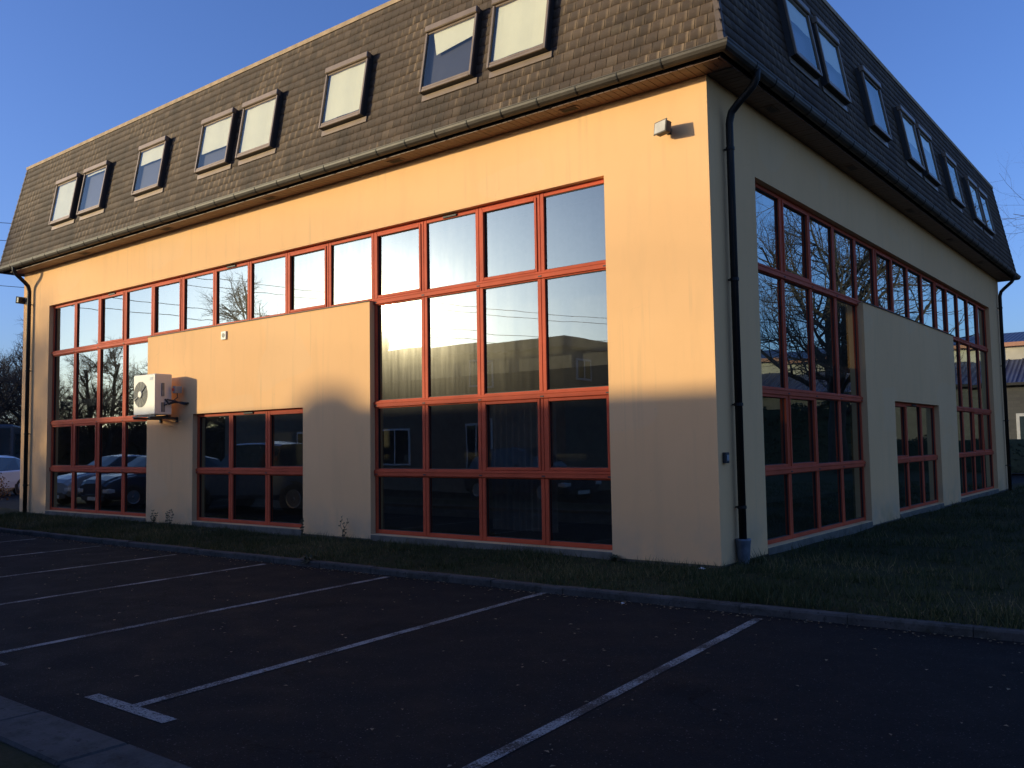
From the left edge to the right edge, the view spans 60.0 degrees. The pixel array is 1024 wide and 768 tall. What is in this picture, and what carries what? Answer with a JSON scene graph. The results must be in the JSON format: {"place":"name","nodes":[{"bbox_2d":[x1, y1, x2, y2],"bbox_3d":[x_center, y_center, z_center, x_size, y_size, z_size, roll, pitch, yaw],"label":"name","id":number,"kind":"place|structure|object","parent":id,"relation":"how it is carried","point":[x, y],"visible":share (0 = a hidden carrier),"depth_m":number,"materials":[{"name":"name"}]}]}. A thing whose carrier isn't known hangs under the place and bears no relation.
{"place":"outdoors","nodes":[
{"label":"outdoors","id":0,"kind":"place"},
{"bbox_2d":[0,424,20,458],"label":"coach","id":1,"kind":"object","parent":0,"point":[10,439],"visible":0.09,"depth_m":52.73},
{"bbox_2d":[0,473,1023,767],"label":"parking lot","id":2,"kind":"structure","parent":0,"point":[460,691],"depth_m":6.31,"materials":[{"name":"black asphalt"}]},
{"bbox_2d":[0,456,19,494],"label":"parked car","id":3,"kind":"object","parent":2,"relation":"on","point":[10,469],"visible":0.38,"depth_m":33.69,"materials":[{"name":"white paint"}]},
{"bbox_2d":[0,353,21,425],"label":"bare tree","id":4,"kind":"object","parent":2,"relation":"on","point":[15,413],"visible":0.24,"depth_m":69.13,"materials":[{"name":"brown plant"}]},
{"bbox_2d":[0,348,22,421],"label":"bare tree","id":5,"kind":"object","parent":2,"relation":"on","point":[15,385],"visible":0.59,"depth_m":67.86,"materials":[{"name":"brown plant"}]},
{"bbox_2d":[0,742,57,767],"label":"island bed","id":6,"kind":"object","parent":2,"relation":"on","point":[11,757],"depth_m":4.54,"materials":[{"name":"green plant"}]},
{"bbox_2d":[0,696,190,767],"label":"island kerb","id":7,"kind":"structure","parent":2,"relation":"on","point":[53,740],"depth_m":4.73,"materials":[{"name":"concrete"}]},
{"bbox_2d":[86,694,175,722],"bbox_3d":[-2.439,2.058,5.643,0.960,0.001,0.100,-4,-5,38],"label":"road marking","id":8,"kind":"object","parent":2,"relation":"on","point":[138,710],"visible":1,"depth_m":5.62,"materials":[{"name":"white paint"}]},
{"bbox_2d":[0,576,386,653],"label":"road marking","id":9,"kind":"object","parent":2,"relation":"on","point":[41,644],"visible":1,"depth_m":8.60,"materials":[{"name":"white paint"}]},
{"bbox_2d":[132,592,544,705],"bbox_3d":[-1.025,2.177,7.722,0.085,0.001,4.933,-4,-5,34],"label":"road marking","id":10,"kind":"object","parent":2,"relation":"on","point":[147,702],"visible":1,"depth_m":6.94,"materials":[{"name":"white paint"}]},
{"bbox_2d":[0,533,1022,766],"bbox_3d":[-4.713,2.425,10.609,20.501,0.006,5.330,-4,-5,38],"label":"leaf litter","id":11,"kind":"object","parent":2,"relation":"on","point":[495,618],"visible":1,"depth_m":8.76,"materials":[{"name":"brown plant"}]},
{"bbox_2d":[462,618,759,767],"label":"road marking","id":12,"kind":"object","parent":2,"relation":"on","point":[521,741],"visible":1,"depth_m":5.57,"materials":[{"name":"white paint"}]},
{"bbox_2d":[0,482,1023,628],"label":"lawn","id":13,"kind":"structure","parent":0,"point":[833,565],"depth_m":11.06,"materials":[{"name":"plant"}]},
{"bbox_2d":[1009,439,1023,472],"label":"hedge","id":14,"kind":"object","parent":13,"relation":"on","point":[1017,454],"visible":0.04,"depth_m":37.61,"materials":[{"name":"green plant"}]},
{"bbox_2d":[0,0,1023,423],"label":"sky","id":15,"kind":"structure","parent":0,"point":[72,72],"materials":[{"name":"blue"}]},
{"label":"ground","id":16,"kind":"structure","parent":0,"visible":0},
{"bbox_2d":[0,0,1020,567],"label":"office building","id":17,"kind":"structure","parent":16,"relation":"on","point":[488,274],"depth_m":14.05,"materials":[{"name":"paint"}]},
{"bbox_2d":[50,471,72,510],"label":"window","id":18,"kind":"structure","parent":17,"relation":"in","point":[61,483],"depth_m":20.97,"materials":[{"name":"clear glass"}]},
{"bbox_2d":[51,424,73,467],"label":"window","id":19,"kind":"structure","parent":17,"relation":"in","point":[62,436],"depth_m":21.03,"materials":[{"name":"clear glass"}]},
{"bbox_2d":[52,353,74,420],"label":"window","id":20,"kind":"structure","parent":17,"relation":"in","point":[63,372],"depth_m":21.13,"materials":[{"name":"clear glass"}]},
{"bbox_2d":[53,301,75,351],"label":"window","id":21,"kind":"structure","parent":17,"relation":"in","point":[64,321],"depth_m":21.23,"materials":[{"name":"clear glass"}]},
{"bbox_2d":[48,172,82,230],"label":"roof window","id":22,"kind":"structure","parent":17,"relation":"in","point":[67,191],"depth_m":20.52,"materials":[{"name":"glass"}]},
{"bbox_2d":[72,472,96,512],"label":"window","id":23,"kind":"structure","parent":17,"relation":"in","point":[84,483],"depth_m":20.26,"materials":[{"name":"clear glass"}]},
{"bbox_2d":[73,423,97,467],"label":"window","id":24,"kind":"structure","parent":17,"relation":"in","point":[85,451],"depth_m":20.33,"materials":[{"name":"clear glass"}]},
{"bbox_2d":[74,349,98,419],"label":"window","id":25,"kind":"structure","parent":17,"relation":"in","point":[86,393],"depth_m":20.44,"materials":[{"name":"clear glass"}]},
{"bbox_2d":[75,296,99,347],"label":"window","id":26,"kind":"structure","parent":17,"relation":"in","point":[87,310],"depth_m":20.53,"materials":[{"name":"clear glass"}]},
{"bbox_2d":[76,160,112,220],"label":"roof window","id":27,"kind":"structure","parent":17,"relation":"in","point":[94,189],"depth_m":19.76,"materials":[{"name":"glass"}]},
{"bbox_2d":[97,472,122,514],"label":"window","id":28,"kind":"structure","parent":17,"relation":"in","point":[109,484],"depth_m":19.56,"materials":[{"name":"clear glass"}]},
{"bbox_2d":[97,421,123,467],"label":"window","id":29,"kind":"structure","parent":17,"relation":"in","point":[110,434],"depth_m":19.64,"materials":[{"name":"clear glass"}]},
{"bbox_2d":[98,345,124,417],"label":"window","id":30,"kind":"structure","parent":17,"relation":"in","point":[111,359],"depth_m":19.73,"materials":[{"name":"clear glass"}]},
{"bbox_2d":[99,290,125,343],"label":"window","id":31,"kind":"structure","parent":17,"relation":"in","point":[112,305],"depth_m":19.82,"materials":[{"name":"clear glass"}]},
{"bbox_2d":[123,472,145,516],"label":"window","id":32,"kind":"structure","parent":17,"relation":"in","point":[134,484],"depth_m":18.92,"materials":[{"name":"clear glass"}]},
{"bbox_2d":[123,420,146,467],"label":"window","id":33,"kind":"structure","parent":17,"relation":"in","point":[135,432],"depth_m":18.99,"materials":[{"name":"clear glass"}]},
{"bbox_2d":[124,341,147,416],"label":"window","id":34,"kind":"structure","parent":17,"relation":"in","point":[136,354],"depth_m":19.18,"materials":[{"name":"clear glass"}]},
{"bbox_2d":[125,283,152,339],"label":"window","id":35,"kind":"structure","parent":17,"relation":"in","point":[139,300],"depth_m":19.13,"materials":[{"name":"clear glass"}]},
{"bbox_2d":[131,135,171,201],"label":"roof window","id":36,"kind":"structure","parent":17,"relation":"in","point":[150,172],"depth_m":18.27,"materials":[{"name":"glass"}]},
{"bbox_2d":[132,373,188,422],"bbox_3d":[-7.018,0.292,17.668,1.118,0.950,0.600,-4,-5,38],"label":"air conditioner","id":37,"kind":"object","parent":17,"relation":"attached to","point":[152,398],"visible":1,"depth_m":17.51,"materials":[{"name":"metal"}]},
{"bbox_2d":[153,276,182,335],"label":"window","id":38,"kind":"structure","parent":17,"relation":"in","point":[167,294],"depth_m":18.42,"materials":[{"name":"clear glass"}]},
{"bbox_2d":[182,269,214,330],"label":"window","id":39,"kind":"structure","parent":17,"relation":"in","point":[198,288],"depth_m":17.72,"materials":[{"name":"clear glass"}]},
{"bbox_2d":[197,412,230,468],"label":"window","id":40,"kind":"structure","parent":17,"relation":"in","point":[213,429],"depth_m":17.19,"materials":[{"name":"clear glass"}]},
{"bbox_2d":[197,473,230,522],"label":"window","id":41,"kind":"structure","parent":17,"relation":"in","point":[213,490],"depth_m":17.11,"materials":[{"name":"clear glass"}]},
{"bbox_2d":[194,107,238,179],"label":"roof window","id":42,"kind":"structure","parent":17,"relation":"in","point":[218,131],"depth_m":16.82,"materials":[{"name":"glass"}]},
{"bbox_2d":[215,261,249,325],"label":"window","id":43,"kind":"structure","parent":17,"relation":"in","point":[232,282],"depth_m":17.02,"materials":[{"name":"clear glass"}]},
{"bbox_2d":[231,410,267,468],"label":"window","id":44,"kind":"structure","parent":17,"relation":"in","point":[249,429],"depth_m":16.48,"materials":[{"name":"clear glass"}]},
{"bbox_2d":[231,474,267,524],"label":"window","id":45,"kind":"structure","parent":17,"relation":"in","point":[249,492],"depth_m":16.40,"materials":[{"name":"clear glass"}]},
{"bbox_2d":[235,89,283,165],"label":"roof window","id":46,"kind":"structure","parent":17,"relation":"in","point":[260,118],"depth_m":15.98,"materials":[{"name":"glass"}]},
{"bbox_2d":[250,252,287,319],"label":"window","id":47,"kind":"structure","parent":17,"relation":"in","point":[268,275],"depth_m":16.32,"materials":[{"name":"clear glass"}]},
{"bbox_2d":[268,408,302,468],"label":"window","id":48,"kind":"structure","parent":17,"relation":"in","point":[285,426],"depth_m":15.82,"materials":[{"name":"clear glass"}]},
{"bbox_2d":[268,474,302,527],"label":"window","id":49,"kind":"structure","parent":17,"relation":"in","point":[285,492],"depth_m":15.75,"materials":[{"name":"clear glass"}]},
{"bbox_2d":[288,242,328,313],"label":"window","id":50,"kind":"structure","parent":17,"relation":"in","point":[308,268],"depth_m":15.62,"materials":[{"name":"clear glass"}]},
{"bbox_2d":[318,51,373,136],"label":"roof window","id":51,"kind":"structure","parent":17,"relation":"in","point":[347,82],"depth_m":14.54,"materials":[{"name":"glass"}]},
{"bbox_2d":[329,232,373,306],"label":"window","id":52,"kind":"structure","parent":17,"relation":"in","point":[351,260],"depth_m":14.93,"materials":[{"name":"clear glass"}]},
{"bbox_2d":[374,220,423,298],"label":"window","id":53,"kind":"structure","parent":17,"relation":"in","point":[399,250],"depth_m":14.22,"materials":[{"name":"clear glass"}]},
{"bbox_2d":[374,297,424,401],"bbox_3d":[-1.776,-0.532,14.125,1.124,1.673,0.070,-4,-5,38],"label":"window","id":54,"kind":"structure","parent":17,"relation":"in","point":[399,325],"depth_m":14.13,"materials":[{"name":"clear glass"}]},
{"bbox_2d":[375,405,425,469],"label":"window","id":55,"kind":"structure","parent":17,"relation":"in","point":[400,431],"depth_m":14.04,"materials":[{"name":"clear glass"}]},
{"bbox_2d":[375,476,426,536],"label":"window","id":56,"kind":"structure","parent":17,"relation":"in","point":[400,501],"depth_m":13.96,"materials":[{"name":"clear glass"}]},
{"bbox_2d":[419,5,482,101],"bbox_3d":[-0.892,-4.878,13.154,1.100,1.204,0.340,-4,-5,38],"label":"roof window","id":57,"kind":"structure","parent":17,"relation":"in","point":[451,47],"depth_m":13.14,"materials":[{"name":"glass"}]},
{"bbox_2d":[424,208,479,289],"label":"window","id":58,"kind":"structure","parent":17,"relation":"in","point":[451,241],"depth_m":13.52,"materials":[{"name":"clear glass"}]},
{"bbox_2d":[424,288,480,397],"bbox_3d":[-0.889,-0.594,13.427,1.124,1.673,0.070,-4,-5,38],"label":"window","id":59,"kind":"structure","parent":17,"relation":"in","point":[452,320],"depth_m":13.43,"materials":[{"name":"clear glass"}]},
{"bbox_2d":[425,402,481,470],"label":"window","id":60,"kind":"structure","parent":17,"relation":"in","point":[453,430],"depth_m":13.33,"materials":[{"name":"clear glass"}]},
{"bbox_2d":[426,477,482,540],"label":"window","id":61,"kind":"structure","parent":17,"relation":"in","point":[454,505],"depth_m":13.26,"materials":[{"name":"clear glass"}]},
{"bbox_2d":[479,193,540,280],"bbox_3d":[-0.029,-2.075,12.821,1.124,1.161,0.084,-4,-5,38],"label":"window","id":62,"kind":"structure","parent":17,"relation":"in","point":[509,231],"depth_m":12.82,"materials":[{"name":"clear glass"}]},
{"bbox_2d":[480,278,542,394],"bbox_3d":[-0.003,-0.655,12.730,1.124,1.673,0.070,-4,-5,38],"label":"window","id":63,"kind":"structure","parent":17,"relation":"in","point":[510,313],"depth_m":12.73,"materials":[{"name":"clear glass"}]},
{"bbox_2d":[481,398,544,470],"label":"window","id":64,"kind":"structure","parent":17,"relation":"in","point":[512,430],"depth_m":12.63,"materials":[{"name":"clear glass"}]},
{"bbox_2d":[482,477,545,544],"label":"window","id":65,"kind":"structure","parent":17,"relation":"in","point":[514,509],"depth_m":12.56,"materials":[{"name":"clear glass"}]},
{"bbox_2d":[486,0,554,78],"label":"roof window","id":66,"kind":"structure","parent":17,"relation":"in","point":[520,30],"depth_m":12.31,"materials":[{"name":"glass"}]},
{"bbox_2d":[540,178,605,270],"bbox_3d":[0.862,-2.136,12.129,1.124,1.161,0.070,-4,-5,38],"label":"window","id":67,"kind":"structure","parent":17,"relation":"in","point":[572,218],"depth_m":12.15,"materials":[{"name":"clear glass"}]},
{"bbox_2d":[541,268,608,390],"bbox_3d":[0.884,-0.717,12.032,1.124,1.673,0.070,-4,-5,38],"label":"window","id":68,"kind":"structure","parent":17,"relation":"in","point":[574,305],"depth_m":12.05,"materials":[{"name":"clear glass"}]},
{"bbox_2d":[544,395,610,471],"bbox_3d":[0.902,0.670,11.932,1.124,1.095,0.084,-4,-5,38],"label":"window","id":69,"kind":"structure","parent":17,"relation":"in","point":[577,428],"depth_m":11.95,"materials":[{"name":"clear glass"}]},
{"bbox_2d":[545,478,611,549],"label":"window","id":70,"kind":"structure","parent":17,"relation":"in","point":[578,511],"depth_m":11.88,"materials":[{"name":"clear glass"}]},
{"bbox_2d":[755,183,781,270],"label":"window","id":71,"kind":"structure","parent":17,"relation":"in","point":[768,221],"depth_m":12.51,"materials":[{"name":"clear glass"}]},
{"bbox_2d":[758,270,786,388],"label":"window","id":72,"kind":"structure","parent":17,"relation":"in","point":[771,302],"depth_m":12.41,"materials":[{"name":"clear glass"}]},
{"bbox_2d":[762,393,789,467],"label":"window","id":73,"kind":"structure","parent":17,"relation":"in","point":[775,410],"depth_m":12.31,"materials":[{"name":"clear glass"}]},
{"bbox_2d":[765,474,791,544],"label":"window","id":74,"kind":"structure","parent":17,"relation":"in","point":[778,492],"depth_m":12.24,"materials":[{"name":"clear glass"}]},
{"bbox_2d":[780,197,809,281],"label":"window","id":75,"kind":"structure","parent":17,"relation":"in","point":[794,219],"depth_m":13.28,"materials":[{"name":"clear glass"}]},
{"bbox_2d":[783,279,814,391],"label":"window","id":76,"kind":"structure","parent":17,"relation":"in","point":[796,297],"depth_m":13.20,"materials":[{"name":"clear glass"}]},
{"bbox_2d":[776,0,822,86],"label":"roof window","id":77,"kind":"structure","parent":17,"relation":"in","point":[794,14],"depth_m":12.73,"materials":[{"name":"glass"}]},
{"bbox_2d":[787,396,817,465],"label":"window","id":78,"kind":"structure","parent":17,"relation":"in","point":[801,410],"depth_m":13.09,"materials":[{"name":"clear glass"}]},
{"bbox_2d":[790,471,819,538],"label":"window","id":79,"kind":"structure","parent":17,"relation":"in","point":[805,515],"depth_m":13.02,"materials":[{"name":"clear glass"}]},
{"bbox_2d":[808,212,834,290],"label":"window","id":80,"kind":"structure","parent":17,"relation":"in","point":[821,255],"depth_m":14.19,"materials":[{"name":"clear glass"}]},
{"bbox_2d":[811,289,838,393],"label":"window","id":81,"kind":"structure","parent":17,"relation":"in","point":[823,306],"depth_m":14.09,"materials":[{"name":"clear glass"}]},
{"bbox_2d":[815,398,841,463],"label":"window","id":82,"kind":"structure","parent":17,"relation":"in","point":[828,427],"depth_m":14.00,"materials":[{"name":"clear glass"}]},
{"bbox_2d":[810,16,851,112],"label":"roof window","id":83,"kind":"structure","parent":17,"relation":"in","point":[833,81],"depth_m":13.73,"materials":[{"name":"glass"}]},
{"bbox_2d":[818,469,844,531],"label":"window","id":84,"kind":"structure","parent":17,"relation":"in","point":[830,482],"depth_m":13.92,"materials":[{"name":"clear glass"}]},
{"bbox_2d":[832,225,856,298],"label":"window","id":85,"kind":"structure","parent":17,"relation":"in","point":[843,242],"depth_m":15.08,"materials":[{"name":"clear glass"}]},
{"bbox_2d":[835,298,860,395],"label":"window","id":86,"kind":"structure","parent":17,"relation":"in","point":[846,312],"depth_m":14.98,"materials":[{"name":"clear glass"}]},
{"bbox_2d":[839,400,863,461],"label":"window","id":87,"kind":"structure","parent":17,"relation":"in","point":[850,411],"depth_m":14.89,"materials":[{"name":"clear glass"}]},
{"bbox_2d":[842,467,865,524],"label":"window","id":88,"kind":"structure","parent":17,"relation":"in","point":[853,478],"depth_m":14.81,"materials":[{"name":"clear glass"}]},
{"bbox_2d":[854,237,875,305],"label":"window","id":89,"kind":"structure","parent":17,"relation":"in","point":[864,253],"depth_m":15.97,"materials":[{"name":"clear glass"}]},
{"bbox_2d":[855,65,891,148],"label":"roof window","id":90,"kind":"structure","parent":17,"relation":"in","point":[869,86],"depth_m":15.52,"materials":[{"name":"glass"}]},
{"bbox_2d":[874,248,893,311],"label":"window","id":91,"kind":"structure","parent":17,"relation":"in","point":[882,262],"depth_m":16.86,"materials":[{"name":"clear glass"}]},
{"bbox_2d":[891,257,908,317],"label":"window","id":92,"kind":"structure","parent":17,"relation":"in","point":[899,270],"depth_m":17.77,"materials":[{"name":"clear glass"}]},
{"bbox_2d":[895,402,907,457],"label":"window","id":93,"kind":"structure","parent":17,"relation":"in","point":[900,408],"depth_m":17.27,"materials":[{"name":"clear glass"}]},
{"bbox_2d":[898,462,909,511],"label":"window","id":94,"kind":"structure","parent":17,"relation":"in","point":[903,469],"depth_m":17.20,"materials":[{"name":"clear glass"}]},
{"bbox_2d":[893,105,925,177],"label":"roof window","id":95,"kind":"structure","parent":17,"relation":"in","point":[905,122],"depth_m":17.25,"materials":[{"name":"glass"}]},
{"bbox_2d":[906,403,922,456],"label":"window","id":96,"kind":"structure","parent":17,"relation":"in","point":[913,411],"depth_m":18.01,"materials":[{"name":"clear glass"}]},
{"bbox_2d":[907,266,922,322],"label":"window","id":97,"kind":"structure","parent":17,"relation":"in","point":[913,277],"depth_m":18.65,"materials":[{"name":"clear glass"}]},
{"bbox_2d":[908,461,924,508],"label":"window","id":98,"kind":"structure","parent":17,"relation":"in","point":[916,473],"depth_m":17.94,"materials":[{"name":"clear glass"}]},
{"bbox_2d":[920,404,935,455],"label":"window","id":99,"kind":"structure","parent":17,"relation":"in","point":[927,411],"depth_m":18.90,"materials":[{"name":"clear glass"}]},
{"bbox_2d":[921,274,935,327],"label":"window","id":100,"kind":"structure","parent":17,"relation":"in","point":[928,293],"depth_m":19.54,"materials":[{"name":"clear glass"}]},
{"bbox_2d":[915,124,941,191],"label":"roof window","id":101,"kind":"structure","parent":17,"relation":"in","point":[931,176],"depth_m":18.46,"materials":[{"name":"glass"}]},
{"bbox_2d":[923,460,937,504],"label":"window","id":102,"kind":"structure","parent":17,"relation":"in","point":[929,466],"depth_m":18.83,"materials":[{"name":"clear glass"}]},
{"bbox_2d":[934,281,947,332],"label":"window","id":103,"kind":"structure","parent":17,"relation":"in","point":[940,290],"depth_m":20.44,"materials":[{"name":"clear glass"}]},
{"bbox_2d":[946,287,958,337],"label":"window","id":104,"kind":"structure","parent":17,"relation":"in","point":[952,309],"depth_m":21.34,"materials":[{"name":"clear glass"}]},
{"bbox_2d":[939,152,965,212],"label":"roof window","id":105,"kind":"structure","parent":17,"relation":"in","point":[949,166],"depth_m":20.07,"materials":[{"name":"glass"}]},
{"bbox_2d":[959,342,971,407],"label":"window","id":106,"kind":"structure","parent":17,"relation":"in","point":[964,349],"depth_m":22.13,"materials":[{"name":"clear glass"}]},
{"bbox_2d":[962,175,985,230],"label":"roof window","id":107,"kind":"structure","parent":17,"relation":"in","point":[970,187],"depth_m":21.75,"materials":[{"name":"glass"}]},
{"bbox_2d":[969,346,981,408],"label":"window","id":108,"kind":"structure","parent":17,"relation":"in","point":[974,352],"depth_m":23.02,"materials":[{"name":"clear glass"}]},
{"bbox_2d":[979,349,989,409],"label":"window","id":109,"kind":"structure","parent":17,"relation":"in","point":[983,362],"depth_m":23.92,"materials":[{"name":"clear glass"}]},
{"bbox_2d":[0,527,1023,642],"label":"kerb","id":110,"kind":"structure","parent":16,"relation":"on","point":[974,631],"depth_m":9.23,"materials":[{"name":"concrete"}]},
{"bbox_2d":[1004,332,1023,438],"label":"industrial hall","id":111,"kind":"structure","parent":16,"relation":"on","point":[1014,351],"depth_m":59.92,"materials":[{"name":"metal"}]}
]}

